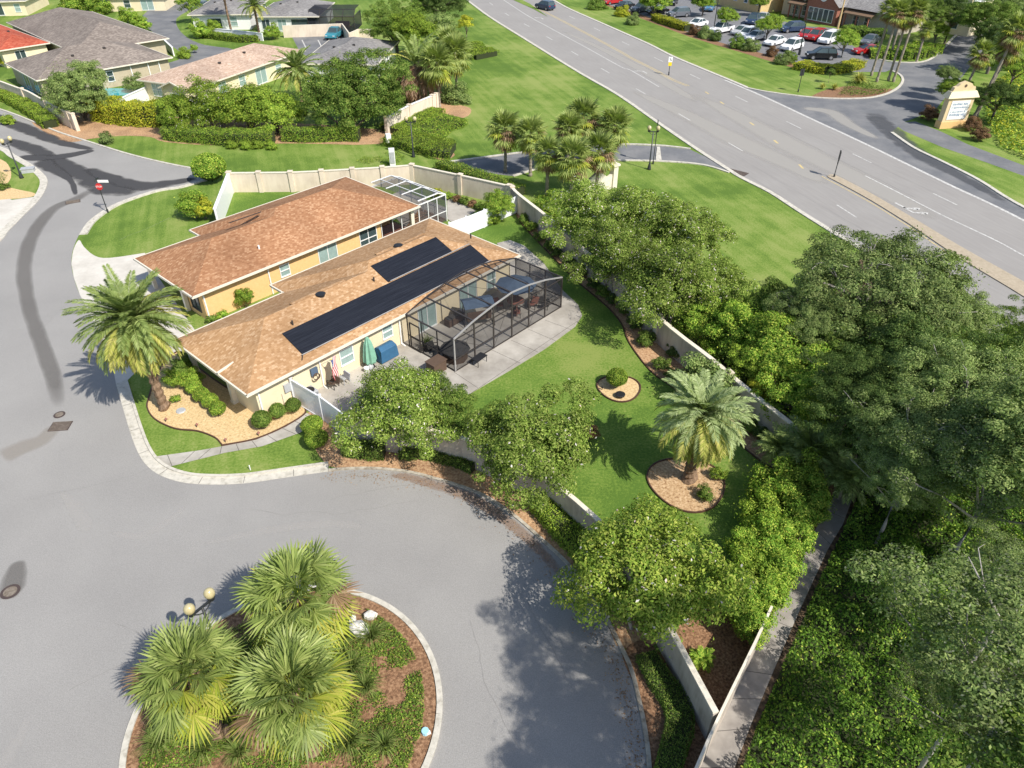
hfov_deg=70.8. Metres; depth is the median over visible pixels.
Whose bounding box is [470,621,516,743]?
asphalt crack
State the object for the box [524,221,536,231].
shrub
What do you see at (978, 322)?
tree
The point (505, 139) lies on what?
palm tree
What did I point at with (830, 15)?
window
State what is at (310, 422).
shrub
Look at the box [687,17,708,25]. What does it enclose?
parked car
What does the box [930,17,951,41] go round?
tree
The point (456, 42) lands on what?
palm tree
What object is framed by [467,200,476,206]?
shrub
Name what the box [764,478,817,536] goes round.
shrub
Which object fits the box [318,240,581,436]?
patio slab
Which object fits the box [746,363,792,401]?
shrub
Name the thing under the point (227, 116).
tree
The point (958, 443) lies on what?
tree
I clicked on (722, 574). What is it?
shrub
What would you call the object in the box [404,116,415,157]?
street lamp
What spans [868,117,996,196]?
fresh asphalt patch
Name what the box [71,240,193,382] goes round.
driveway
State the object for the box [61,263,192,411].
palm tree
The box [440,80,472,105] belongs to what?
shrub
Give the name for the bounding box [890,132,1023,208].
kerb
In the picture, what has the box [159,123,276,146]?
hedge
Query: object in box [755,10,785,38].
tree
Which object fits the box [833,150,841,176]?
sign post
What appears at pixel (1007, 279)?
median island
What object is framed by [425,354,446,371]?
cabinet
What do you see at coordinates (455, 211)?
neighbour patio
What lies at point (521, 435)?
tree
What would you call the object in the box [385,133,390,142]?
utility cabinet
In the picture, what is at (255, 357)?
house
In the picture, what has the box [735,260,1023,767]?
forest floor
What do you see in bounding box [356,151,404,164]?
groundcover
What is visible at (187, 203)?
shrub
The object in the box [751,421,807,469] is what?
palm tree
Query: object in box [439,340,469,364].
patio table
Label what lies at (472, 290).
sliding door
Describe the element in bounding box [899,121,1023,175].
side path
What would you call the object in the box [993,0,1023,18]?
tree
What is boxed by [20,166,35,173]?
utility box
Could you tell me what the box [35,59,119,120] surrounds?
tree
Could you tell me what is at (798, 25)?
parked car
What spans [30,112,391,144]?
hedge bed
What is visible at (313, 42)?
walled parking court
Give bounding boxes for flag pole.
[836,0,844,28]
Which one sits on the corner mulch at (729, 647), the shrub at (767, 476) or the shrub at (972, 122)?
the shrub at (767, 476)
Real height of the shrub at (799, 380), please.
11.110 m
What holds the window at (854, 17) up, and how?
in the shop building at (854, 12)
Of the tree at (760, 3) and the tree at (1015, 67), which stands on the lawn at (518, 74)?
the tree at (1015, 67)
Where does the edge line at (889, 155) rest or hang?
on the highway
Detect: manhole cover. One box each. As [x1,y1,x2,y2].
[0,584,20,598]
[53,411,64,417]
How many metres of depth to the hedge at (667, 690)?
28.44 m
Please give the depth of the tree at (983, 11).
114.96 m
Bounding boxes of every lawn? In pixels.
[0,0,1023,652]
[232,188,832,630]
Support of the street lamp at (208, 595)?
on the island bed at (393, 680)
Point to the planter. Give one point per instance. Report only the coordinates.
(425, 340)
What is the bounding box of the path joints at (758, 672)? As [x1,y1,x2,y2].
[700,512,843,767]
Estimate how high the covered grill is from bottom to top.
1.155 m
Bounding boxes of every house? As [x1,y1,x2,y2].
[0,0,48,15]
[0,24,50,67]
[4,7,172,98]
[99,0,175,11]
[133,176,420,318]
[136,43,305,99]
[176,218,520,412]
[187,0,267,29]
[252,0,334,31]
[301,37,398,81]
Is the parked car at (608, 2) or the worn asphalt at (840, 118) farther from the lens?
the parked car at (608, 2)
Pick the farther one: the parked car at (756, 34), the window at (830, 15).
the window at (830, 15)
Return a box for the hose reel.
[309,366,319,379]
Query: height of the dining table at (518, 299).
0.750 m
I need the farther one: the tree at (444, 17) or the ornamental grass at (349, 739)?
the tree at (444, 17)
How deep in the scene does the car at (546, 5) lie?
150.71 m
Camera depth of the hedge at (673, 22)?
137.39 m
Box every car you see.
[325,26,343,39]
[535,0,555,10]
[605,0,622,4]
[613,0,634,8]
[630,3,651,12]
[645,5,669,13]
[666,6,690,17]
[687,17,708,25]
[704,0,715,11]
[709,21,734,32]
[730,24,748,34]
[737,25,758,37]
[744,12,760,25]
[744,29,765,40]
[760,11,769,16]
[763,34,786,45]
[778,20,804,32]
[779,36,803,51]
[797,28,813,38]
[805,27,826,41]
[805,46,837,59]
[817,29,840,44]
[851,43,878,54]
[859,33,880,43]
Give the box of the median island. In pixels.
[827,174,1023,296]
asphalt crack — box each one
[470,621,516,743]
[521,593,565,676]
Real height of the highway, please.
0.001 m
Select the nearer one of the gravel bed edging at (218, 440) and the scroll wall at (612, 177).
the gravel bed edging at (218, 440)
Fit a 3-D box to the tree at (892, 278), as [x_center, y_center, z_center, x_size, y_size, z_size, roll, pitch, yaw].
[23.724,1.735,52.119,13.669,26.327,13.557,-24,43,-28]
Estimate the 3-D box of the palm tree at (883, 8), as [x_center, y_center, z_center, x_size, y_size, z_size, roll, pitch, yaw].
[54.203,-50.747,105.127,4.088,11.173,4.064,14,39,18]
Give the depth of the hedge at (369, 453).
40.52 m
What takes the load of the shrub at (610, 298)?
on the mulch bed at (648, 354)
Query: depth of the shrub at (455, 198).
69.64 m
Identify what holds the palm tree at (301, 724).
on the island bed at (393, 680)
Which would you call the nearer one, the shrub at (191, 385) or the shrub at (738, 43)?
the shrub at (191, 385)
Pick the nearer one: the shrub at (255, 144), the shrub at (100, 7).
the shrub at (255, 144)
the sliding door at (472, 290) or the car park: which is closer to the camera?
the sliding door at (472, 290)
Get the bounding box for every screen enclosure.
[307,5,361,31]
[371,175,446,222]
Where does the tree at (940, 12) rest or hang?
on the lawn at (518, 74)
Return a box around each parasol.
[363,336,376,368]
[496,274,536,299]
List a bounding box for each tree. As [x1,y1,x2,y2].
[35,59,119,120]
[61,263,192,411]
[117,609,248,753]
[147,84,197,128]
[164,73,245,130]
[174,0,203,17]
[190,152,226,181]
[209,73,276,129]
[222,621,361,767]
[223,0,235,29]
[229,535,362,651]
[237,0,270,40]
[242,85,309,133]
[268,44,323,100]
[291,46,418,136]
[328,356,460,461]
[359,0,426,53]
[384,31,441,101]
[389,8,441,61]
[392,369,452,427]
[408,0,468,18]
[417,7,457,37]
[417,40,457,106]
[429,383,477,434]
[431,24,467,88]
[439,31,473,85]
[456,15,474,37]
[460,376,604,512]
[483,106,522,171]
[514,112,550,176]
[527,134,564,194]
[538,175,646,251]
[549,133,594,188]
[550,492,758,657]
[551,109,585,159]
[559,214,661,292]
[563,95,602,158]
[577,182,677,245]
[579,130,619,184]
[579,521,635,578]
[597,103,635,170]
[611,238,737,328]
[631,195,739,274]
[638,0,672,14]
[649,368,759,484]
[672,253,760,310]
[690,0,716,15]
[717,6,740,32]
[749,0,770,11]
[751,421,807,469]
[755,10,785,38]
[761,281,860,363]
[770,415,856,473]
[790,341,956,464]
[791,224,1006,348]
[795,346,916,434]
[820,449,876,506]
[827,68,836,82]
[829,26,860,56]
[835,302,1023,403]
[837,375,1010,513]
[840,436,961,543]
[843,539,1023,767]
[870,0,897,75]
[875,0,914,81]
[876,332,1023,435]
[878,381,1023,561]
[886,631,1023,767]
[887,5,916,80]
[891,0,910,49]
[892,0,933,81]
[894,284,1009,339]
[915,19,936,61]
[918,694,1023,767]
[919,0,957,40]
[929,0,992,43]
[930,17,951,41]
[934,76,974,94]
[936,63,962,82]
[936,323,1023,391]
[954,0,1020,42]
[960,516,1023,660]
[965,37,996,79]
[969,362,1023,515]
[970,16,1023,73]
[973,10,1023,115]
[974,78,1023,124]
[977,27,1023,115]
[988,46,1023,84]
[991,294,1023,347]
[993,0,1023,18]
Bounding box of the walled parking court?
[292,36,344,56]
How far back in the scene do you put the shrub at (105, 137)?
83.30 m
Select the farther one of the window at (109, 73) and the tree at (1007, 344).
the window at (109, 73)
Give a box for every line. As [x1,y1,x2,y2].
[504,0,658,86]
[532,5,688,85]
[556,18,685,85]
[725,80,1023,220]
[822,176,943,250]
[866,176,1023,255]
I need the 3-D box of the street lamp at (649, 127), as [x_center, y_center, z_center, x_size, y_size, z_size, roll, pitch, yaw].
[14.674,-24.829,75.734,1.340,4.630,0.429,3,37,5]
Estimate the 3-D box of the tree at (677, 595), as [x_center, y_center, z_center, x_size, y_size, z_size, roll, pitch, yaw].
[5.744,12.121,33.429,8.013,16.143,7.635,6,37,7]
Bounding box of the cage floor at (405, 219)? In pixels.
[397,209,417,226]
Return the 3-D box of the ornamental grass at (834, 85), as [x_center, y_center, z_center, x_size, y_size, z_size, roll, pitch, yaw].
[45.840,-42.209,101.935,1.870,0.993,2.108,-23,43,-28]
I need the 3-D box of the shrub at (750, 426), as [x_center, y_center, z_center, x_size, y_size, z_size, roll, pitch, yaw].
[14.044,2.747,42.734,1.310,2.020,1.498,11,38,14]
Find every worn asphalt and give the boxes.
[567,33,691,97]
[641,95,821,180]
[706,100,923,211]
[806,108,874,136]
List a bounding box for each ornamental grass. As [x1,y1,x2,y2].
[131,720,181,764]
[175,728,229,767]
[213,729,258,767]
[323,713,375,765]
[333,623,360,653]
[338,645,377,679]
[347,665,385,701]
[348,614,395,660]
[360,724,405,762]
[829,82,839,89]
[850,72,868,83]
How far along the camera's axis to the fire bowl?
45.10 m
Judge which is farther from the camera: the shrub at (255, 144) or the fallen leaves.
the shrub at (255, 144)
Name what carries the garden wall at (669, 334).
on the lawn at (518, 74)
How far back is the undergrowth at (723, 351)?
45.37 m
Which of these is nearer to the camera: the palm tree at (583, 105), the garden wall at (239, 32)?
the palm tree at (583, 105)
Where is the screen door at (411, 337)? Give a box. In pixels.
[409,322,421,352]
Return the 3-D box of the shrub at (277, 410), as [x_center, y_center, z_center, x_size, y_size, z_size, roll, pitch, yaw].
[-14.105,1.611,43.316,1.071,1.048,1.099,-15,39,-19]
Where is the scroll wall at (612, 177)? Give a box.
[588,162,620,194]
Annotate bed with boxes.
[0,159,34,199]
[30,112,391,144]
[126,591,436,767]
[148,353,304,443]
[308,412,655,647]
[434,99,470,159]
[598,378,639,400]
[607,5,793,66]
[648,459,723,510]
[813,86,891,97]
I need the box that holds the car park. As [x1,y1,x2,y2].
[607,0,888,71]
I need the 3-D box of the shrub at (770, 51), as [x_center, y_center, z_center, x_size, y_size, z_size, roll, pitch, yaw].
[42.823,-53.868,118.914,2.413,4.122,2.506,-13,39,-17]
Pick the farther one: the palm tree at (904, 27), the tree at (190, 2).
the tree at (190, 2)
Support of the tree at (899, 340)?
on the forest floor at (778, 667)
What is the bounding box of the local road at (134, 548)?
[0,110,646,767]
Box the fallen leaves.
[320,470,645,767]
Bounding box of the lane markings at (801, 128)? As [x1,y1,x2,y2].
[570,16,956,204]
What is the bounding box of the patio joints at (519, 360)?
[454,318,581,393]
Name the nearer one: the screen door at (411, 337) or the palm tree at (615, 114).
the screen door at (411, 337)
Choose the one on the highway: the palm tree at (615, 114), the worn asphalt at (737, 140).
the worn asphalt at (737, 140)
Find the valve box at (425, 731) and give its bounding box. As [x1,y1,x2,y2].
[421,727,430,735]
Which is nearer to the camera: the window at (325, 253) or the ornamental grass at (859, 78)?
the window at (325, 253)
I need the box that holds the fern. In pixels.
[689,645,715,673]
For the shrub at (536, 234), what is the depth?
62.74 m
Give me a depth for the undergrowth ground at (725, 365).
44.06 m
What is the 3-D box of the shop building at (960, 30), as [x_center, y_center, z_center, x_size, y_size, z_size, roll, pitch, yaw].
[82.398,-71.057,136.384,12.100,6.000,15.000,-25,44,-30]
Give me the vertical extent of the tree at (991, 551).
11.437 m
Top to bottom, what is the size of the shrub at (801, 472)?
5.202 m
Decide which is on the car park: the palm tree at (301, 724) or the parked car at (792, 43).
the parked car at (792, 43)
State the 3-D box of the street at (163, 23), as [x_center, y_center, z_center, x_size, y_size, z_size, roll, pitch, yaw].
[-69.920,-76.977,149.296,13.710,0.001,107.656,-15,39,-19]
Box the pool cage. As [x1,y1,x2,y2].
[405,257,562,371]
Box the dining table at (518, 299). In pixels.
[507,296,523,309]
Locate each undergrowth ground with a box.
[719,304,985,467]
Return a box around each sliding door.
[417,302,436,333]
[459,280,476,310]
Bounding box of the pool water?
[105,88,135,95]
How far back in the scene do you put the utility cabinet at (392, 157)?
77.09 m
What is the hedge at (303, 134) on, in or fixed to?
on the hedge bed at (89, 129)
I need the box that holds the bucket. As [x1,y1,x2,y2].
[364,364,373,372]
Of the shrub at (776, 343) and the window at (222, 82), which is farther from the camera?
the window at (222, 82)
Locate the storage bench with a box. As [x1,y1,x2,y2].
[444,310,464,327]
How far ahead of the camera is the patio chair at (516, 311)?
52.48 m
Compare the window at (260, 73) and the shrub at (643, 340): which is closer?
the shrub at (643, 340)
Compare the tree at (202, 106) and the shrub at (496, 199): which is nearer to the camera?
the shrub at (496, 199)
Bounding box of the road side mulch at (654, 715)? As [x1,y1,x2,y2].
[622,640,706,767]
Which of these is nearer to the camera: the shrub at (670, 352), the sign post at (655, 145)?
the shrub at (670, 352)
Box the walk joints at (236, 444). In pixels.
[167,415,305,464]
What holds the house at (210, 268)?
on the lawn at (518, 74)
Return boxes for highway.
[469,0,1023,334]
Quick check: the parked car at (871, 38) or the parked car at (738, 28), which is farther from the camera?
the parked car at (738, 28)
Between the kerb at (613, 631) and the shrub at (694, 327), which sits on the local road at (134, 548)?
the kerb at (613, 631)
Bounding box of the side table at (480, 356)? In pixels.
[471,352,486,367]
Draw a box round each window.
[0,4,4,15]
[13,4,21,11]
[14,49,26,59]
[22,74,32,90]
[32,80,41,94]
[105,70,115,81]
[123,0,130,7]
[140,0,154,9]
[151,83,162,96]
[190,297,202,312]
[207,18,222,28]
[217,80,227,91]
[229,17,237,26]
[238,74,245,86]
[254,66,267,84]
[261,19,269,29]
[274,62,281,72]
[277,19,286,30]
[278,262,290,278]
[290,19,307,24]
[317,242,337,263]
[338,344,354,367]
[358,226,377,246]
[381,323,393,340]
[486,271,495,290]
[791,5,798,14]
[801,5,806,15]
[808,6,813,19]
[811,7,818,20]
[816,8,823,21]
[821,9,828,22]
[826,10,833,23]
[852,16,859,25]
[863,18,870,26]
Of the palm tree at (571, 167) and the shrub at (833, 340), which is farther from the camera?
the palm tree at (571, 167)
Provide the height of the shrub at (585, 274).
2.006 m
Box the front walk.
[157,413,308,465]
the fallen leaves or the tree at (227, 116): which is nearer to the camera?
the fallen leaves
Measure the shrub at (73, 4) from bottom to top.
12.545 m
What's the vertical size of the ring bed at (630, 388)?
0.001 m
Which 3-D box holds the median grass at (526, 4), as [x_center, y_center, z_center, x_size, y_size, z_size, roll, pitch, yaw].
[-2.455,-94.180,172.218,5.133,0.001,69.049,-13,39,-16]
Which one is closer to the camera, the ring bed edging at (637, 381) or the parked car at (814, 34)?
the ring bed edging at (637, 381)
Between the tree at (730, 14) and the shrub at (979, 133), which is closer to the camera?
the shrub at (979, 133)
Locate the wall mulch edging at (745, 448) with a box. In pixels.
[516,213,828,472]
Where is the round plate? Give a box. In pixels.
[176,407,185,413]
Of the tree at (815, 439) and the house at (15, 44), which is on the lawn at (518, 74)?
the house at (15, 44)
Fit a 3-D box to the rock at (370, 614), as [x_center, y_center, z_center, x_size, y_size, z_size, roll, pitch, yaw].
[-6.319,10.361,32.237,0.631,0.571,0.393,-10,38,-13]
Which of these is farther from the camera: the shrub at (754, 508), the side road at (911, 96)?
the side road at (911, 96)
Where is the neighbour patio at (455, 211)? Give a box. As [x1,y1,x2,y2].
[447,199,475,221]
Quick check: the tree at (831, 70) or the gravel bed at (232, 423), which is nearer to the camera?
the gravel bed at (232, 423)
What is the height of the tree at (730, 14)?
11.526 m
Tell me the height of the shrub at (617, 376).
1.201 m
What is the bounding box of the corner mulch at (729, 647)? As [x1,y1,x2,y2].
[676,477,835,717]
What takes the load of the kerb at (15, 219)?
on the local road at (134, 548)
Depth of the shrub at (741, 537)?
33.64 m
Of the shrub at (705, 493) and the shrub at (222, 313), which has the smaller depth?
the shrub at (705, 493)
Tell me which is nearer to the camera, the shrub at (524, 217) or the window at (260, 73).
the shrub at (524, 217)
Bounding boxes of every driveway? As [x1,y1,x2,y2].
[0,197,32,229]
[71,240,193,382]
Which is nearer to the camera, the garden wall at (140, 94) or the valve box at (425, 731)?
the valve box at (425, 731)
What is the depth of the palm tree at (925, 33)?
112.21 m
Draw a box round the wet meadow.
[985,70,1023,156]
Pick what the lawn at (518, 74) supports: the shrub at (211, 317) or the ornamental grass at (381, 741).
the shrub at (211, 317)
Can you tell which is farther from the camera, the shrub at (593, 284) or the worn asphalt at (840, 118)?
the worn asphalt at (840, 118)
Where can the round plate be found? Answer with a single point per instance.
(180, 410)
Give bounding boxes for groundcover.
[138,598,424,767]
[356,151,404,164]
[838,80,891,94]
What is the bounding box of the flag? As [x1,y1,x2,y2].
[323,356,338,378]
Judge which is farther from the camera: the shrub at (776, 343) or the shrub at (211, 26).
the shrub at (211, 26)
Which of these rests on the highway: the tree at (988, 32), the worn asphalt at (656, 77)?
the worn asphalt at (656, 77)
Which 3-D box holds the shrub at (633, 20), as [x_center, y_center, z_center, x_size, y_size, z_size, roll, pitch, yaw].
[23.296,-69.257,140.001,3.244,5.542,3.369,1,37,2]
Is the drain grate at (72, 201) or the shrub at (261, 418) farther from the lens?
the drain grate at (72, 201)
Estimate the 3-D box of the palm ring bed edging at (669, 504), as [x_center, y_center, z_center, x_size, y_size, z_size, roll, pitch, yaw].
[9.494,5.443,39.066,4.247,0.120,4.205,0,37,0]
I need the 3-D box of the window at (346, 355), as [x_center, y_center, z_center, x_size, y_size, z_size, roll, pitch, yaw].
[-10.700,-1.815,46.590,0.090,1.250,1.090,28,45,32]
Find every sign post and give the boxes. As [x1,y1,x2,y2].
[94,177,108,212]
[652,120,658,163]
[668,57,672,74]
[797,69,804,91]
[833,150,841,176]
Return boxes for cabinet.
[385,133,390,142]
[388,148,395,165]
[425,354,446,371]
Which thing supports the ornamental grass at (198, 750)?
on the island bed at (393, 680)
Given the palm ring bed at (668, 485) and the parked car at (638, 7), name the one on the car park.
the parked car at (638, 7)
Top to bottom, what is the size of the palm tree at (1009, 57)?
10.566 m
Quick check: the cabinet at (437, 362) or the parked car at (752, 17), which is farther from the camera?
the parked car at (752, 17)
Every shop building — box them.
[715,0,783,12]
[781,0,924,35]
[928,0,1000,36]
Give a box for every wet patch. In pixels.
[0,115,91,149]
[6,139,133,194]
[20,150,92,160]
[35,160,76,193]
[88,169,193,189]
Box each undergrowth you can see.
[717,297,1008,464]
[741,469,1023,767]
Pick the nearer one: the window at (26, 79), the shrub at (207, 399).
the shrub at (207, 399)
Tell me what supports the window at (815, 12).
in the shop building at (854, 12)
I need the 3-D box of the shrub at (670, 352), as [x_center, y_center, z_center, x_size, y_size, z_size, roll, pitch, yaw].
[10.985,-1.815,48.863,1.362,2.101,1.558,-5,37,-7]
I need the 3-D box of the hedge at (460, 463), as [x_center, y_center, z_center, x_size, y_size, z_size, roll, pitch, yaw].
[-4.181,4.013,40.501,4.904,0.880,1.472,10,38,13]
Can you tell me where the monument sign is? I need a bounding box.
[934,81,979,128]
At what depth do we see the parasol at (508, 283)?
52.22 m
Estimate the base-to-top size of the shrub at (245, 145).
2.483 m
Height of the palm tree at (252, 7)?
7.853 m
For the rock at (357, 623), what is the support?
on the island bed at (393, 680)
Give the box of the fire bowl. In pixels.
[615,391,624,397]
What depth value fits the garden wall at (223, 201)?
67.61 m
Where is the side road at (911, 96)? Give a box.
[750,34,1023,218]
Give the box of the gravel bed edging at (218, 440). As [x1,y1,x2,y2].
[146,351,306,445]
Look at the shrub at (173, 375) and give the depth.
45.44 m
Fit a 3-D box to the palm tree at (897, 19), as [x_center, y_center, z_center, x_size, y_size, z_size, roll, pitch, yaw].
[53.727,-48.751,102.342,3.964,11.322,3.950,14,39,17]
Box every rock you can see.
[349,620,369,638]
[364,610,377,620]
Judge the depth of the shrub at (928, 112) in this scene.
90.02 m
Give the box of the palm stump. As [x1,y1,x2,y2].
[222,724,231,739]
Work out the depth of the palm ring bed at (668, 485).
39.02 m
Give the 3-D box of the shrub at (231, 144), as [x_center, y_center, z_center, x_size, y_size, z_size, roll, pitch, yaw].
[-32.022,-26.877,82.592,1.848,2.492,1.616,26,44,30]
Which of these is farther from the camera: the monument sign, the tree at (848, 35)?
the tree at (848, 35)
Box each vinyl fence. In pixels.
[288,377,347,435]
[448,195,516,232]
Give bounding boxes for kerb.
[0,108,190,168]
[0,146,47,240]
[79,179,206,234]
[116,379,327,484]
[119,586,442,767]
[328,467,651,767]
[451,143,690,161]
[466,0,1009,347]
[512,159,729,176]
[553,0,747,86]
[745,70,903,98]
[863,34,956,62]
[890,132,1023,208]
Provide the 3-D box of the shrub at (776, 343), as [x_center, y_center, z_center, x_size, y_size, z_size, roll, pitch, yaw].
[16.721,0.825,47.020,5.966,12.479,6.022,-9,38,-12]
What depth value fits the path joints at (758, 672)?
29.27 m
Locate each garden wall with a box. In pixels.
[0,81,79,130]
[117,87,148,101]
[164,40,174,55]
[212,28,263,40]
[213,173,233,219]
[225,163,512,200]
[282,23,349,37]
[346,418,718,738]
[350,29,372,38]
[383,92,438,132]
[509,185,805,463]
[695,606,772,767]
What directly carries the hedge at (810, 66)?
on the lawn at (518, 74)
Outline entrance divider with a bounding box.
[656,147,661,159]
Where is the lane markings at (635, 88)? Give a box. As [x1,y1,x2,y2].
[490,3,742,150]
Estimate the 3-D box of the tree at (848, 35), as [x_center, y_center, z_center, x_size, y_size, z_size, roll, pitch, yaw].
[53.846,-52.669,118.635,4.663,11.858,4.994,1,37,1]
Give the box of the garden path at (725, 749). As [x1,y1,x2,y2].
[701,494,852,766]
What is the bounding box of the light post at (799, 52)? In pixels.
[798,11,812,54]
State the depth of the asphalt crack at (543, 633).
31.90 m
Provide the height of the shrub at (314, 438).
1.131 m
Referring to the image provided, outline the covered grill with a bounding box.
[374,340,398,363]
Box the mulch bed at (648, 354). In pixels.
[517,214,824,474]
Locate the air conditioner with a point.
(313, 389)
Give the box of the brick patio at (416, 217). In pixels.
[406,211,418,226]
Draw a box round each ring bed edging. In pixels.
[596,376,640,402]
[646,458,725,513]
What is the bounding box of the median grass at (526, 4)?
[515,0,544,14]
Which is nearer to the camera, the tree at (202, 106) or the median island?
the median island
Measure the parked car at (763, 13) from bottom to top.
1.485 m
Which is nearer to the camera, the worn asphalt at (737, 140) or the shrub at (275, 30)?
the worn asphalt at (737, 140)
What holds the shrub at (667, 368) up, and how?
on the mulch bed at (648, 354)
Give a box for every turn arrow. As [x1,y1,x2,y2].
[896,203,919,209]
[903,207,927,214]
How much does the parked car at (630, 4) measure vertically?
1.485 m
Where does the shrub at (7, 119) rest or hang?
on the lawn at (518, 74)
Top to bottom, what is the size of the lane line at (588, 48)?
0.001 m
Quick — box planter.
[420,332,434,351]
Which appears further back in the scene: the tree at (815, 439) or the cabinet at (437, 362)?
the cabinet at (437, 362)
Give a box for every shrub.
[0,114,16,124]
[0,182,10,190]
[55,0,84,9]
[78,0,114,14]
[97,130,114,144]
[116,6,137,23]
[122,71,144,91]
[129,12,151,29]
[160,368,183,387]
[167,352,192,373]
[169,394,180,402]
[173,188,211,218]
[175,46,192,58]
[177,365,205,386]
[185,379,202,393]
[186,17,209,37]
[189,44,197,51]
[192,193,213,219]
[192,386,209,400]
[201,392,218,407]
[205,19,222,30]
[205,314,216,322]
[208,400,225,415]
[215,309,228,318]
[223,139,238,149]
[233,287,254,306]
[239,140,251,149]
[249,139,265,149]
[251,410,271,428]
[263,21,279,38]
[264,140,276,150]
[269,402,286,417]
[284,397,300,412]
[300,414,322,432]
[304,428,328,448]
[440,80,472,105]
[445,190,452,199]
[452,195,460,202]
[457,196,468,204]
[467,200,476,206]
[474,201,483,208]
[478,188,514,216]
[479,204,500,224]
[518,213,528,223]
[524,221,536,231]
[530,188,560,220]
[532,231,547,241]
[542,239,554,249]
[549,245,563,255]
[562,257,575,265]
[575,267,587,275]
[583,277,600,288]
[583,425,600,439]
[586,0,608,10]
[592,284,610,297]
[605,293,616,303]
[606,367,627,386]
[613,5,630,17]
[615,303,629,315]
[625,11,640,24]
[626,315,642,329]
[636,329,654,347]
[642,329,656,341]
[650,356,671,369]
[661,364,676,376]
[665,343,679,359]
[666,351,741,400]
[669,296,728,349]
[686,24,700,34]
[696,25,713,38]
[696,482,714,501]
[700,297,786,361]
[706,554,753,593]
[707,466,728,478]
[709,29,722,41]
[712,567,768,627]
[721,525,765,557]
[724,341,772,387]
[728,32,745,49]
[729,544,782,586]
[730,596,780,650]
[732,310,831,381]
[733,485,788,534]
[734,512,791,560]
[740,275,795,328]
[740,414,758,432]
[741,37,761,52]
[742,456,799,509]
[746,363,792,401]
[750,356,842,430]
[750,569,797,618]
[752,425,768,439]
[760,540,810,593]
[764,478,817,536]
[766,45,779,56]
[771,447,830,499]
[772,50,793,65]
[776,515,820,559]
[783,49,797,63]
[791,472,837,525]
[794,318,868,373]
[918,104,940,120]
[963,115,983,131]
[968,124,990,140]
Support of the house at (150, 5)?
on the lawn at (518, 74)
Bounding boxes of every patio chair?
[326,375,339,390]
[338,370,349,385]
[426,340,439,353]
[493,297,503,310]
[513,306,520,318]
[527,296,538,309]
[538,296,548,309]
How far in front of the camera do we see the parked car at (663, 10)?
147.32 m
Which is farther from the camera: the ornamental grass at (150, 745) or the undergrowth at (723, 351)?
the undergrowth at (723, 351)
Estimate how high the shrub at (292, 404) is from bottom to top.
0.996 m
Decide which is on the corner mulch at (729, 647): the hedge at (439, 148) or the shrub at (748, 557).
the shrub at (748, 557)
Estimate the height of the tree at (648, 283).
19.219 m
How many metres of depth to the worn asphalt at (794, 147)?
79.77 m
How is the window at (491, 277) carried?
in the house at (255, 357)
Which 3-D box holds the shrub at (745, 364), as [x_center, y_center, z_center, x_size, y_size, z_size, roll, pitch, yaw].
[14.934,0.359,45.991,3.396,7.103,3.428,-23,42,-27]
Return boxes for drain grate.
[48,421,72,430]
[65,199,79,203]
[727,168,748,175]
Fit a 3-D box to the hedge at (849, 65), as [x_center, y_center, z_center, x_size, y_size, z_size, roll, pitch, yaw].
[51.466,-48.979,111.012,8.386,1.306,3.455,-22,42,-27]
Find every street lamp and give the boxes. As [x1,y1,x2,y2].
[0,136,23,178]
[183,587,214,626]
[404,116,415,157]
[647,125,659,169]
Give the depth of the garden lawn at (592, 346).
44.78 m
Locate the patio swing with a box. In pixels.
[460,295,494,329]
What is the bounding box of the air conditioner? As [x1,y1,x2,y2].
[306,385,318,393]
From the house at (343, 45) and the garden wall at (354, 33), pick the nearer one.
the house at (343, 45)
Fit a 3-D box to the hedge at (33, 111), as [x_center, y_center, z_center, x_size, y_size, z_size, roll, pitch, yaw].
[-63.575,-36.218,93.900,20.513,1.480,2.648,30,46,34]
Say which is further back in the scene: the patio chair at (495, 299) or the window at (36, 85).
the window at (36, 85)
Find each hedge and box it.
[0,88,58,128]
[86,95,161,127]
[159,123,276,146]
[202,31,258,42]
[279,125,360,142]
[339,438,385,461]
[379,106,445,132]
[379,128,455,159]
[397,446,474,473]
[404,113,467,138]
[433,157,526,194]
[460,41,499,59]
[528,494,626,601]
[635,648,695,767]
[650,13,692,30]
[791,59,828,74]
[826,57,867,74]
[841,24,887,38]
[867,40,945,60]
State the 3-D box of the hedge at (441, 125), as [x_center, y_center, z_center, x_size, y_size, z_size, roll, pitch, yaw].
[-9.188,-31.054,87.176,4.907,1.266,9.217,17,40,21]
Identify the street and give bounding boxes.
[143,2,232,68]
[454,145,725,175]
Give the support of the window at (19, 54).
in the house at (15, 44)
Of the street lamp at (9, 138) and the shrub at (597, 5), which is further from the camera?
the shrub at (597, 5)
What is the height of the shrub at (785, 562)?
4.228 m

